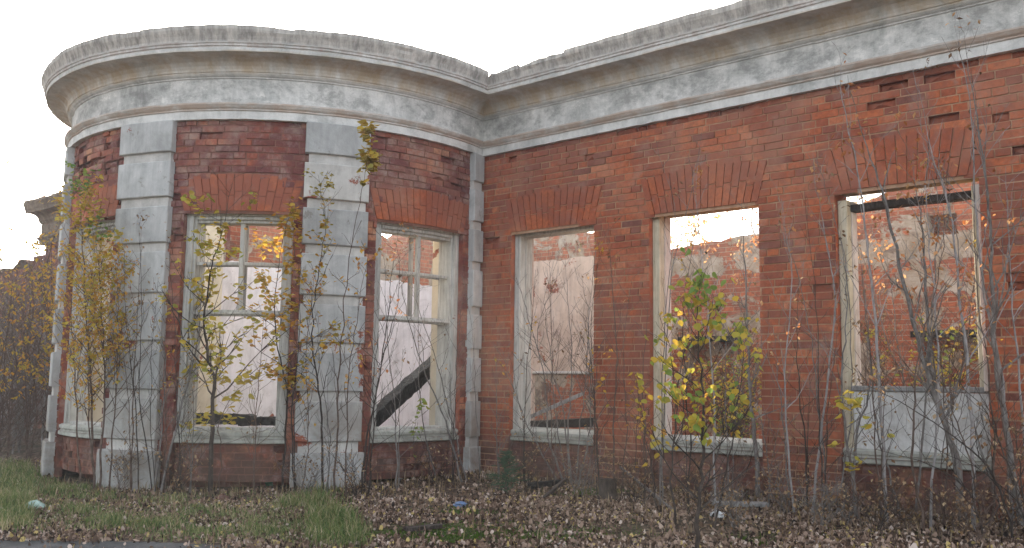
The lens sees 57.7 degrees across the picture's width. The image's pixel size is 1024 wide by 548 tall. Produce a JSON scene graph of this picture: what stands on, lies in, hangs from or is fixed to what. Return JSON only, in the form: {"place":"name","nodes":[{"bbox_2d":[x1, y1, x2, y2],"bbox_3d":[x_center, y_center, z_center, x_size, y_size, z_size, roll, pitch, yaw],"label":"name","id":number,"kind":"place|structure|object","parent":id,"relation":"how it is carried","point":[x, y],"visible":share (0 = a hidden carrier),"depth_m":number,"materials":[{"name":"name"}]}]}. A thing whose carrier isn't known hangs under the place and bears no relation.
{"place":"outdoors","nodes":[
{"label":"outdoors","id":0,"kind":"place"},
{"bbox_2d":[0,535,246,547],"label":"pavement","id":1,"kind":"structure","parent":0,"point":[39,544],"depth_m":6.97,"materials":[{"name":"concrete"}]},
{"bbox_2d":[0,456,376,547],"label":"grass","id":2,"kind":"structure","parent":0,"point":[319,524],"depth_m":8.13,"materials":[{"name":"plant"}]},
{"bbox_2d":[0,0,880,268],"label":"sky","id":3,"kind":"structure","parent":0,"point":[494,36],"materials":[{"name":"white"}]},
{"bbox_2d":[0,426,1023,547],"bbox_3d":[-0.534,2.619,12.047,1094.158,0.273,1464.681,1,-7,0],"label":"ground","id":4,"kind":"structure","parent":0,"point":[36,450],"depth_m":8.56,"materials":[{"name":"brown soil"}]},
{"bbox_2d":[0,225,47,452],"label":"thicket shrub","id":5,"kind":"object","parent":4,"relation":"on","point":[20,440],"visible":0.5,"depth_m":14.40,"materials":[{"name":"brown plant"}]},
{"bbox_2d":[0,278,48,460],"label":"thicket shrub","id":6,"kind":"object","parent":4,"relation":"on","point":[9,437],"visible":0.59,"depth_m":13.25,"materials":[{"name":"brown plant"}]},
{"bbox_2d":[0,255,49,455],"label":"thicket shrub","id":7,"kind":"object","parent":4,"relation":"on","point":[5,373],"visible":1,"depth_m":12.20,"materials":[{"name":"brown plant"}]},
{"bbox_2d":[0,282,49,453],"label":"thicket shrub","id":8,"kind":"object","parent":4,"relation":"on","point":[13,435],"visible":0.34,"depth_m":14.37,"materials":[{"name":"brown plant"}]},
{"bbox_2d":[0,232,54,462],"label":"thicket shrub","id":9,"kind":"object","parent":4,"relation":"on","point":[30,390],"visible":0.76,"depth_m":12.71,"materials":[{"name":"brown plant"}]},
{"bbox_2d":[1,158,61,439],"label":"thicket shrub","id":10,"kind":"object","parent":4,"relation":"on","point":[40,236],"visible":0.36,"depth_m":16.88,"materials":[{"name":"brown plant"}]},
{"bbox_2d":[21,225,58,434],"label":"thicket shrub","id":11,"kind":"object","parent":4,"relation":"on","point":[44,328],"visible":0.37,"depth_m":12.25,"materials":[{"name":"brown plant"}]},
{"bbox_2d":[45,161,151,488],"bbox_3d":[-4.529,0.562,10.242,1.322,3.692,1.117,1,-7,0],"label":"leafy sapling","id":12,"kind":"object","parent":4,"relation":"on","point":[92,223],"visible":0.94,"depth_m":10.21,"materials":[{"name":"yellow plant"}]},
{"bbox_2d":[38,237,161,489],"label":"leafy sapling","id":13,"kind":"object","parent":4,"relation":"on","point":[118,346],"visible":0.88,"depth_m":10.12,"materials":[{"name":"yellow plant"}]},
{"bbox_2d":[105,431,157,491],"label":"twiggy scrub","id":14,"kind":"object","parent":4,"relation":"on","point":[121,471],"visible":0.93,"depth_m":9.88,"materials":[{"name":"brown plant"}]},
{"bbox_2d":[113,210,155,490],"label":"bare whip","id":15,"kind":"object","parent":4,"relation":"on","point":[132,418],"visible":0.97,"depth_m":9.91,"materials":[{"name":"brown plant"}]},
{"bbox_2d":[115,215,168,490],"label":"bare sapling","id":16,"kind":"object","parent":4,"relation":"on","point":[141,303],"visible":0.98,"depth_m":9.88,"materials":[{"name":"plant"}]},
{"bbox_2d":[130,277,194,492],"bbox_3d":[-3.643,1.192,9.839,0.466,2.339,0.554,-6,-9,44],"label":"bare whip","id":17,"kind":"object","parent":4,"relation":"on","point":[165,420],"visible":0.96,"depth_m":9.81,"materials":[{"name":"brown plant"}]},
{"bbox_2d":[157,227,203,493],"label":"bare whip","id":18,"kind":"object","parent":4,"relation":"on","point":[168,266],"visible":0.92,"depth_m":9.83,"materials":[{"name":"brown plant"}]},
{"bbox_2d":[146,240,217,492],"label":"bare sapling","id":19,"kind":"object","parent":4,"relation":"on","point":[174,434],"visible":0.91,"depth_m":9.84,"materials":[{"name":"brown plant"}]},
{"bbox_2d":[154,430,213,494],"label":"twiggy scrub","id":20,"kind":"object","parent":4,"relation":"on","point":[173,477],"visible":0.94,"depth_m":9.69,"materials":[{"name":"brown plant"}]},
{"bbox_2d":[171,325,224,492],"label":"bare whip","id":21,"kind":"object","parent":4,"relation":"on","point":[195,456],"visible":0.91,"depth_m":9.75,"materials":[{"name":"brown plant"}]},
{"bbox_2d":[157,156,294,495],"bbox_3d":[-3.165,0.524,9.856,1.258,3.696,1.520,6,-8,-36],"label":"leafy sapling","id":22,"kind":"object","parent":4,"relation":"on","point":[218,360],"visible":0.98,"depth_m":9.85,"materials":[{"name":"yellow plant"}]},
{"bbox_2d":[179,354,286,493],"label":"young maple","id":23,"kind":"object","parent":4,"relation":"on","point":[233,396],"visible":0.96,"depth_m":9.79,"materials":[{"name":"yellow plant"}]},
{"bbox_2d":[240,318,280,491],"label":"bare whip","id":24,"kind":"object","parent":4,"relation":"on","point":[254,456],"visible":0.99,"depth_m":9.78,"materials":[{"name":"brown plant"}]},
{"bbox_2d":[230,196,343,492],"bbox_3d":[-2.370,0.738,9.991,1.262,3.280,1.057,1,-7,0],"label":"leafy sapling","id":25,"kind":"object","parent":4,"relation":"on","point":[275,243],"visible":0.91,"depth_m":9.95,"materials":[{"name":"yellow plant"}]},
{"bbox_2d":[269,245,318,493],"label":"bare whip","id":26,"kind":"object","parent":4,"relation":"on","point":[291,428],"visible":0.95,"depth_m":9.80,"materials":[{"name":"brown plant"}]},
{"bbox_2d":[272,439,346,493],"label":"twiggy scrub","id":27,"kind":"object","parent":4,"relation":"on","point":[314,480],"visible":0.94,"depth_m":9.51,"materials":[{"name":"brown plant"}]},
{"bbox_2d":[282,168,351,489],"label":"leafy sapling","id":28,"kind":"object","parent":4,"relation":"on","point":[324,225],"visible":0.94,"depth_m":9.99,"materials":[{"name":"yellow plant"}]},
{"bbox_2d":[307,295,356,492],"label":"bare whip","id":29,"kind":"object","parent":4,"relation":"on","point":[327,459],"visible":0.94,"depth_m":9.56,"materials":[{"name":"brown plant"}]},
{"bbox_2d":[286,241,385,495],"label":"leafy sapling","id":30,"kind":"object","parent":4,"relation":"on","point":[348,289],"visible":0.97,"depth_m":9.59,"materials":[{"name":"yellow plant"}]},
{"bbox_2d":[315,439,382,497],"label":"twiggy scrub","id":31,"kind":"object","parent":4,"relation":"on","point":[352,474],"visible":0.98,"depth_m":9.30,"materials":[{"name":"brown plant"}]},
{"bbox_2d":[329,119,383,493],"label":"leafy sapling","id":32,"kind":"object","parent":4,"relation":"on","point":[369,158],"visible":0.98,"depth_m":9.74,"materials":[{"name":"yellow plant"}]},
{"bbox_2d":[348,222,422,493],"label":"bare sapling","id":33,"kind":"object","parent":4,"relation":"on","point":[376,386],"visible":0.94,"depth_m":9.59,"materials":[{"name":"brown plant"}]},
{"bbox_2d":[376,255,425,490],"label":"bare whip","id":34,"kind":"object","parent":4,"relation":"on","point":[397,452],"visible":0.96,"depth_m":9.89,"materials":[{"name":"brown plant"}]},
{"bbox_2d":[407,427,463,486],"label":"twiggy scrub","id":35,"kind":"object","parent":4,"relation":"on","point":[426,464],"visible":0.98,"depth_m":10.18,"materials":[{"name":"brown plant"}]},
{"bbox_2d":[394,229,480,481],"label":"bare sapling","id":36,"kind":"object","parent":4,"relation":"on","point":[419,353],"visible":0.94,"depth_m":10.65,"materials":[{"name":"grey plant"}]},
{"bbox_2d":[478,449,528,492],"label":"fir seedling","id":37,"kind":"object","parent":4,"relation":"on","point":[504,459],"visible":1,"depth_m":9.54,"materials":[{"name":"green plant"}]},
{"bbox_2d":[0,460,1020,547],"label":"dry weeds","id":38,"kind":"object","parent":4,"relation":"on","point":[390,483],"visible":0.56,"depth_m":8.83,"materials":[{"name":"plant"}]},
{"bbox_2d":[0,456,1023,547],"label":"fallen leaves","id":39,"kind":"object","parent":4,"relation":"on","point":[623,504],"depth_m":7.73,"materials":[{"name":"plant"}]},
{"bbox_2d":[0,0,1023,523],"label":"ruined building","id":40,"kind":"structure","parent":4,"relation":"on","point":[480,182],"depth_m":10.37,"materials":[{"name":"red brick"}]},
{"bbox_2d":[63,220,114,425],"bbox_3d":[-4.939,0.587,11.082,1.210,2.418,0.303,-5,-9,43],"label":"window frame","id":41,"kind":"structure","parent":40,"relation":"in","point":[70,410],"depth_m":11.35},
{"bbox_2d":[176,213,293,430],"bbox_3d":[-3.051,0.526,10.345,1.195,2.418,0.303,1,-7,0],"label":"window frame","id":42,"kind":"structure","parent":40,"relation":"in","point":[194,263],"depth_m":10.33,"materials":[{"name":"wood"}]},
{"bbox_2d":[376,355,430,426],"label":"charred beam","id":43,"kind":"structure","parent":40,"relation":"on","point":[407,393],"depth_m":11.72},
{"bbox_2d":[371,222,459,430],"bbox_3d":[-1.188,0.636,11.078,1.269,2.418,0.309,7,-9,-43],"label":"window frame","id":44,"kind":"structure","parent":40,"relation":"in","point":[447,277],"depth_m":11.32,"materials":[{"name":"wood"}]},
{"bbox_2d":[513,225,593,432],"bbox_3d":[0.569,0.664,11.120,1.256,2.418,0.220,-5,-9,40],"label":"window frame","id":45,"kind":"structure","parent":40,"relation":"in","point":[523,242],"depth_m":11.44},
{"bbox_2d":[530,418,592,427],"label":"charred beam","id":46,"kind":"structure","parent":40,"relation":"on","point":[573,422],"depth_m":11.32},
{"bbox_2d":[653,217,671,436],"bbox_3d":[1.647,0.570,10.197,0.100,2.418,0.220,-5,-9,40],"label":"window frame","id":47,"kind":"structure","parent":40,"relation":"in","point":[661,254],"depth_m":10.16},
{"bbox_2d":[837,184,987,447],"bbox_3d":[3.655,0.430,8.457,1.271,2.343,0.240,-5,-9,40],"label":"window frame","id":48,"kind":"structure","parent":40,"relation":"in","point":[849,225],"depth_m":8.73,"materials":[{"name":"white wood"}]},
{"bbox_2d":[494,270,538,482],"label":"bare whip","id":49,"kind":"object","parent":4,"relation":"on","point":[524,439],"visible":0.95,"depth_m":10.19,"materials":[{"name":"brown plant"}]},
{"bbox_2d":[507,430,553,484],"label":"twiggy scrub","id":50,"kind":"object","parent":4,"relation":"on","point":[532,459],"visible":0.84,"depth_m":9.92,"materials":[{"name":"brown plant"}]},
{"bbox_2d":[526,231,576,485],"bbox_3d":[0.403,0.926,9.874,0.561,2.817,0.414,1,-7,0],"label":"bare whip","id":51,"kind":"object","parent":4,"relation":"on","point":[553,465],"visible":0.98,"depth_m":9.84,"materials":[{"name":"brown plant"}]},
{"bbox_2d":[494,225,615,487],"bbox_3d":[0.483,0.900,10.198,1.387,2.937,1.002,1,-7,0],"label":"bare shrub","id":52,"kind":"object","parent":4,"relation":"on","point":[568,416],"visible":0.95,"depth_m":10.18,"materials":[{"name":"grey plant"}]},
{"bbox_2d":[554,434,612,495],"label":"twiggy scrub","id":53,"kind":"object","parent":4,"relation":"on","point":[583,471],"visible":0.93,"depth_m":9.41,"materials":[{"name":"brown plant"}]},
{"bbox_2d":[575,236,618,494],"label":"bare whip","id":54,"kind":"object","parent":4,"relation":"on","point":[596,278],"visible":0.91,"depth_m":9.60,"materials":[{"name":"brown plant"}]},
{"bbox_2d":[597,478,618,502],"bbox_3d":[0.928,2.120,9.044,0.249,0.279,0.246,1,-7,0],"label":"tree stump","id":55,"kind":"object","parent":4,"relation":"on","point":[607,486],"visible":0.74,"depth_m":8.97,"materials":[{"name":"grey wood"}]},
{"bbox_2d":[580,306,652,496],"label":"bare sapling","id":56,"kind":"object","parent":4,"relation":"on","point":[600,382],"visible":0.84,"depth_m":9.29,"materials":[{"name":"brown plant"}]},
{"bbox_2d":[600,216,641,495],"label":"bare sapling","id":57,"kind":"object","parent":4,"relation":"on","point":[616,386],"visible":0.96,"depth_m":9.40,"materials":[{"name":"brown plant"}]},
{"bbox_2d":[601,446,667,503],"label":"twiggy scrub","id":58,"kind":"object","parent":4,"relation":"on","point":[634,481],"visible":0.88,"depth_m":8.69,"materials":[{"name":"brown plant"}]},
{"bbox_2d":[360,486,932,547],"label":"moss","id":59,"kind":"object","parent":4,"relation":"on","point":[475,535],"visible":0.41,"depth_m":7.39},
{"bbox_2d":[629,296,671,499],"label":"bare whip","id":60,"kind":"object","parent":4,"relation":"on","point":[644,493],"visible":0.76,"depth_m":9.03,"materials":[{"name":"brown plant"}]},
{"bbox_2d":[628,372,677,508],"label":"leafy sapling","id":61,"kind":"object","parent":4,"relation":"on","point":[641,388],"visible":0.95,"depth_m":8.27,"materials":[{"name":"yellow plant"}]},
{"bbox_2d":[628,128,706,505],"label":"bare sapling","id":62,"kind":"object","parent":4,"relation":"on","point":[661,458],"visible":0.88,"depth_m":8.74,"materials":[{"name":"grey plant"}]},
{"bbox_2d":[663,222,717,516],"bbox_3d":[1.480,0.814,8.093,0.486,2.670,0.616,-3,-8,30],"label":"bare whip","id":63,"kind":"object","parent":4,"relation":"on","point":[687,382],"visible":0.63,"depth_m":8.11,"materials":[{"name":"brown plant"}]},
{"bbox_2d":[671,213,719,434],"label":"indoor sapling","id":64,"kind":"object","parent":4,"relation":"on","point":[716,217],"visible":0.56,"depth_m":14.01,"materials":[{"name":"green plant"}]},
{"bbox_2d":[671,214,721,247],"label":"tree","id":65,"kind":"object","parent":4,"relation":"on","point":[686,233],"visible":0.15,"depth_m":30.22,"materials":[{"name":"grey plant"}]},
{"bbox_2d":[634,307,763,528],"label":"leafy sapling","id":66,"kind":"object","parent":4,"relation":"on","point":[743,331],"visible":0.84,"depth_m":7.64,"materials":[{"name":"yellow plant"}]},
{"bbox_2d":[666,449,731,514],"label":"twiggy scrub","id":67,"kind":"object","parent":4,"relation":"on","point":[689,483],"visible":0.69,"depth_m":8.04,"materials":[{"name":"brown plant"}]},
{"bbox_2d":[644,247,758,547],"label":"leafy sapling","id":68,"kind":"object","parent":4,"relation":"on","point":[693,419],"visible":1,"depth_m":6.61,"materials":[{"name":"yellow plant"}]},
{"bbox_2d":[600,415,807,509],"bbox_3d":[1.699,1.679,8.429,1.918,1.039,1.007,-2,-7,25],"label":"bare shrub","id":69,"kind":"object","parent":4,"relation":"on","point":[721,471],"visible":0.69,"depth_m":8.33,"materials":[{"name":"brown plant"}]},
{"bbox_2d":[677,148,739,516],"bbox_3d":[1.716,0.520,8.036,0.556,3.255,0.368,0,-7,8],"label":"tall shoot","id":70,"kind":"object","parent":4,"relation":"on","point":[696,180],"visible":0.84,"depth_m":8.03,"materials":[{"name":"brown plant"}]},
{"bbox_2d":[671,312,761,430],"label":"indoor bush","id":71,"kind":"object","parent":4,"relation":"on","point":[714,343],"visible":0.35,"depth_m":12.69,"materials":[{"name":"green plant"}]},
{"bbox_2d":[684,347,761,437],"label":"indoor bush","id":72,"kind":"object","parent":4,"relation":"on","point":[740,425],"visible":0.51,"depth_m":10.96,"materials":[{"name":"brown plant"}]},
{"bbox_2d":[703,247,753,510],"bbox_3d":[1.913,0.951,8.212,0.379,2.441,0.562,-5,-9,42],"label":"bare whip","id":73,"kind":"object","parent":4,"relation":"on","point":[725,395],"visible":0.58,"depth_m":8.18,"materials":[{"name":"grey plant"}]},
{"bbox_2d":[706,467,758,528],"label":"twiggy scrub","id":74,"kind":"object","parent":4,"relation":"on","point":[736,522],"visible":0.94,"depth_m":7.47,"materials":[{"name":"brown plant"}]},
{"bbox_2d":[723,189,794,497],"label":"young tree","id":75,"kind":"object","parent":4,"relation":"on","point":[749,398],"visible":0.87,"depth_m":9.00,"materials":[{"name":"grey plant"}]},
{"bbox_2d":[749,457,818,513],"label":"twiggy scrub","id":76,"kind":"object","parent":4,"relation":"on","point":[777,486],"visible":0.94,"depth_m":8.06,"materials":[{"name":"brown plant"}]},
{"bbox_2d":[752,179,817,511],"bbox_3d":[2.451,0.621,8.275,0.608,3.105,0.391,-1,-7,14],"label":"tall shoot","id":77,"kind":"object","parent":4,"relation":"on","point":[784,395],"visible":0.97,"depth_m":8.19,"materials":[{"name":"brown plant"}]},
{"bbox_2d":[774,277,844,506],"bbox_3d":[2.639,1.090,8.283,0.559,2.153,0.521,1,-7,0],"label":"bare whip","id":78,"kind":"object","parent":4,"relation":"on","point":[806,458],"visible":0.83,"depth_m":8.28,"materials":[{"name":"brown plant"}]},
{"bbox_2d":[765,206,869,510],"bbox_3d":[2.655,0.761,8.349,0.959,2.815,0.508,-6,-9,44],"label":"bare sapling","id":79,"kind":"object","parent":4,"relation":"on","point":[780,340],"visible":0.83,"depth_m":8.43,"materials":[{"name":"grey plant"}]},
{"bbox_2d":[792,463,849,525],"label":"twiggy scrub","id":80,"kind":"object","parent":4,"relation":"on","point":[820,509],"visible":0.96,"depth_m":7.50,"materials":[{"name":"brown plant"}]},
{"bbox_2d":[800,158,844,512],"bbox_3d":[2.835,0.522,8.200,0.505,3.283,0.313,5,-8,-30],"label":"tall shoot","id":81,"kind":"object","parent":4,"relation":"on","point":[827,383],"visible":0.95,"depth_m":8.19,"materials":[{"name":"grey plant"}]},
{"bbox_2d":[800,191,854,511],"bbox_3d":[2.720,0.688,8.062,0.500,2.903,0.429,1,-7,0],"label":"bare whip","id":82,"kind":"object","parent":4,"relation":"on","point":[819,411],"visible":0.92,"depth_m":8.08,"materials":[{"name":"grey plant"}]},
{"bbox_2d":[807,457,871,523],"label":"twiggy scrub","id":83,"kind":"object","parent":4,"relation":"on","point":[836,502],"visible":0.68,"depth_m":7.63,"materials":[{"name":"brown plant"}]},
{"bbox_2d":[799,389,894,528],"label":"young maple","id":84,"kind":"object","parent":4,"relation":"on","point":[856,402],"visible":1,"depth_m":7.52,"materials":[{"name":"yellow plant"}]},
{"bbox_2d":[817,215,919,520],"bbox_3d":[2.988,0.816,7.942,0.771,2.638,0.505,1,-7,0],"label":"young tree","id":85,"kind":"object","parent":4,"relation":"on","point":[852,473],"visible":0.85,"depth_m":7.90,"materials":[{"name":"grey plant"}]},
{"bbox_2d":[833,467,912,533],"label":"twiggy scrub","id":86,"kind":"object","parent":4,"relation":"on","point":[868,498],"visible":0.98,"depth_m":7.15,"materials":[{"name":"brown plant"}]},
{"bbox_2d":[845,239,902,522],"bbox_3d":[3.033,0.881,7.713,0.411,2.467,0.401,1,-7,-6],"label":"bare whip","id":87,"kind":"object","parent":4,"relation":"on","point":[875,448],"visible":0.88,"depth_m":7.72,"materials":[{"name":"grey plant"}]},
{"bbox_2d":[831,41,933,523],"bbox_3d":[3.106,0.035,7.823,0.846,4.171,0.508,-4,-8,33],"label":"tall shoot","id":88,"kind":"object","parent":4,"relation":"on","point":[875,322],"visible":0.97,"depth_m":7.83,"materials":[{"name":"grey plant"}]},
{"bbox_2d":[860,297,908,391],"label":"indoor bush","id":89,"kind":"object","parent":4,"relation":"on","point":[880,350],"visible":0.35,"depth_m":12.24,"materials":[{"name":"brown plant"}]},
{"bbox_2d":[849,197,945,385],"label":"indoor sapling","id":90,"kind":"object","parent":4,"relation":"on","point":[882,284],"visible":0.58,"depth_m":10.72,"materials":[{"name":"brown plant"}]},
{"bbox_2d":[799,57,1006,522],"bbox_3d":[3.277,0.172,8.004,1.571,3.950,0.822,-5,-9,38],"label":"bare sapling","id":91,"kind":"object","parent":4,"relation":"on","point":[922,439],"visible":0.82,"depth_m":7.93,"materials":[{"name":"grey plant"}]},
{"bbox_2d":[870,471,943,526],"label":"twiggy scrub","id":92,"kind":"object","parent":4,"relation":"on","point":[917,510],"visible":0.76,"depth_m":7.40,"materials":[{"name":"brown plant"}]},
{"bbox_2d":[831,75,994,526],"bbox_3d":[3.346,0.221,7.600,1.139,3.760,0.874,2,-7,-12],"label":"young tree","id":93,"kind":"object","parent":4,"relation":"on","point":[930,378],"visible":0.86,"depth_m":7.62,"materials":[{"name":"grey plant"}]},
{"bbox_2d":[861,317,978,392],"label":"indoor bush","id":94,"kind":"object","parent":4,"relation":"on","point":[945,357],"visible":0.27,"depth_m":10.15,"materials":[{"name":"brown plant"}]},
{"bbox_2d":[851,336,1023,538],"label":"bare shrub","id":95,"kind":"object","parent":4,"relation":"on","point":[934,416],"visible":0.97,"depth_m":6.89,"materials":[{"name":"brown plant"}]},
{"bbox_2d":[890,162,999,534],"bbox_3d":[3.431,0.615,7.389,0.846,2.960,0.613,1,-7,0],"label":"young tree","id":96,"kind":"object","parent":4,"relation":"on","point":[914,428],"visible":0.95,"depth_m":7.36,"materials":[{"name":"grey plant"}]},
{"bbox_2d":[911,474,987,533],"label":"twiggy scrub","id":97,"kind":"object","parent":4,"relation":"on","point":[947,500],"visible":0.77,"depth_m":7.26,"materials":[{"name":"brown plant"}]},
{"bbox_2d":[895,145,1005,528],"bbox_3d":[3.446,0.469,7.395,0.812,3.247,0.560,-1,-7,13],"label":"tall shoot","id":98,"kind":"object","parent":4,"relation":"on","point":[938,388],"visible":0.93,"depth_m":7.47,"materials":[{"name":"grey plant"}]},
{"bbox_2d":[913,191,987,524],"bbox_3d":[3.580,0.702,7.672,0.528,2.826,0.445,2,-7,-13],"label":"bare whip","id":99,"kind":"object","parent":4,"relation":"on","point":[947,446],"visible":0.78,"depth_m":7.59,"materials":[{"name":"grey plant"}]},
{"bbox_2d":[912,69,994,529],"bbox_3d":[3.596,0.153,7.519,0.545,3.889,0.391,-3,-7,26],"label":"tall shoot","id":100,"kind":"object","parent":4,"relation":"on","point":[967,364],"visible":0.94,"depth_m":7.47,"materials":[{"name":"grey plant"}]},
{"bbox_2d":[920,10,1023,525],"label":"young tree","id":101,"kind":"object","parent":4,"relation":"on","point":[992,333],"visible":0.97,"depth_m":7.61,"materials":[{"name":"grey plant"}]},
{"bbox_2d":[933,476,1016,544],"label":"twiggy scrub","id":102,"kind":"object","parent":4,"relation":"on","point":[963,511],"visible":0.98,"depth_m":6.85,"materials":[{"name":"brown plant"}]},
{"bbox_2d":[932,6,1023,523],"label":"tall shoot","id":103,"kind":"object","parent":4,"relation":"on","point":[981,264],"visible":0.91,"depth_m":7.74,"materials":[{"name":"grey plant"}]},
{"bbox_2d":[960,161,1023,529],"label":"bare whip","id":104,"kind":"object","parent":4,"relation":"on","point":[1009,366],"visible":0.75,"depth_m":7.51,"materials":[{"name":"grey plant"}]},
{"bbox_2d":[968,464,1023,534],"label":"twiggy scrub","id":105,"kind":"object","parent":4,"relation":"on","point":[1010,512],"visible":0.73,"depth_m":7.14,"materials":[{"name":"brown plant"}]},
{"bbox_2d":[971,168,1023,451],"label":"tall shoot","id":106,"kind":"object","parent":4,"relation":"on","point":[1013,320],"visible":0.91,"depth_m":7.61,"materials":[{"name":"grey plant"}]},
{"bbox_2d":[980,288,1023,527],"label":"bare whip","id":107,"kind":"object","parent":4,"relation":"on","point":[1006,438],"visible":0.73,"depth_m":7.27,"materials":[{"name":"grey plant"}]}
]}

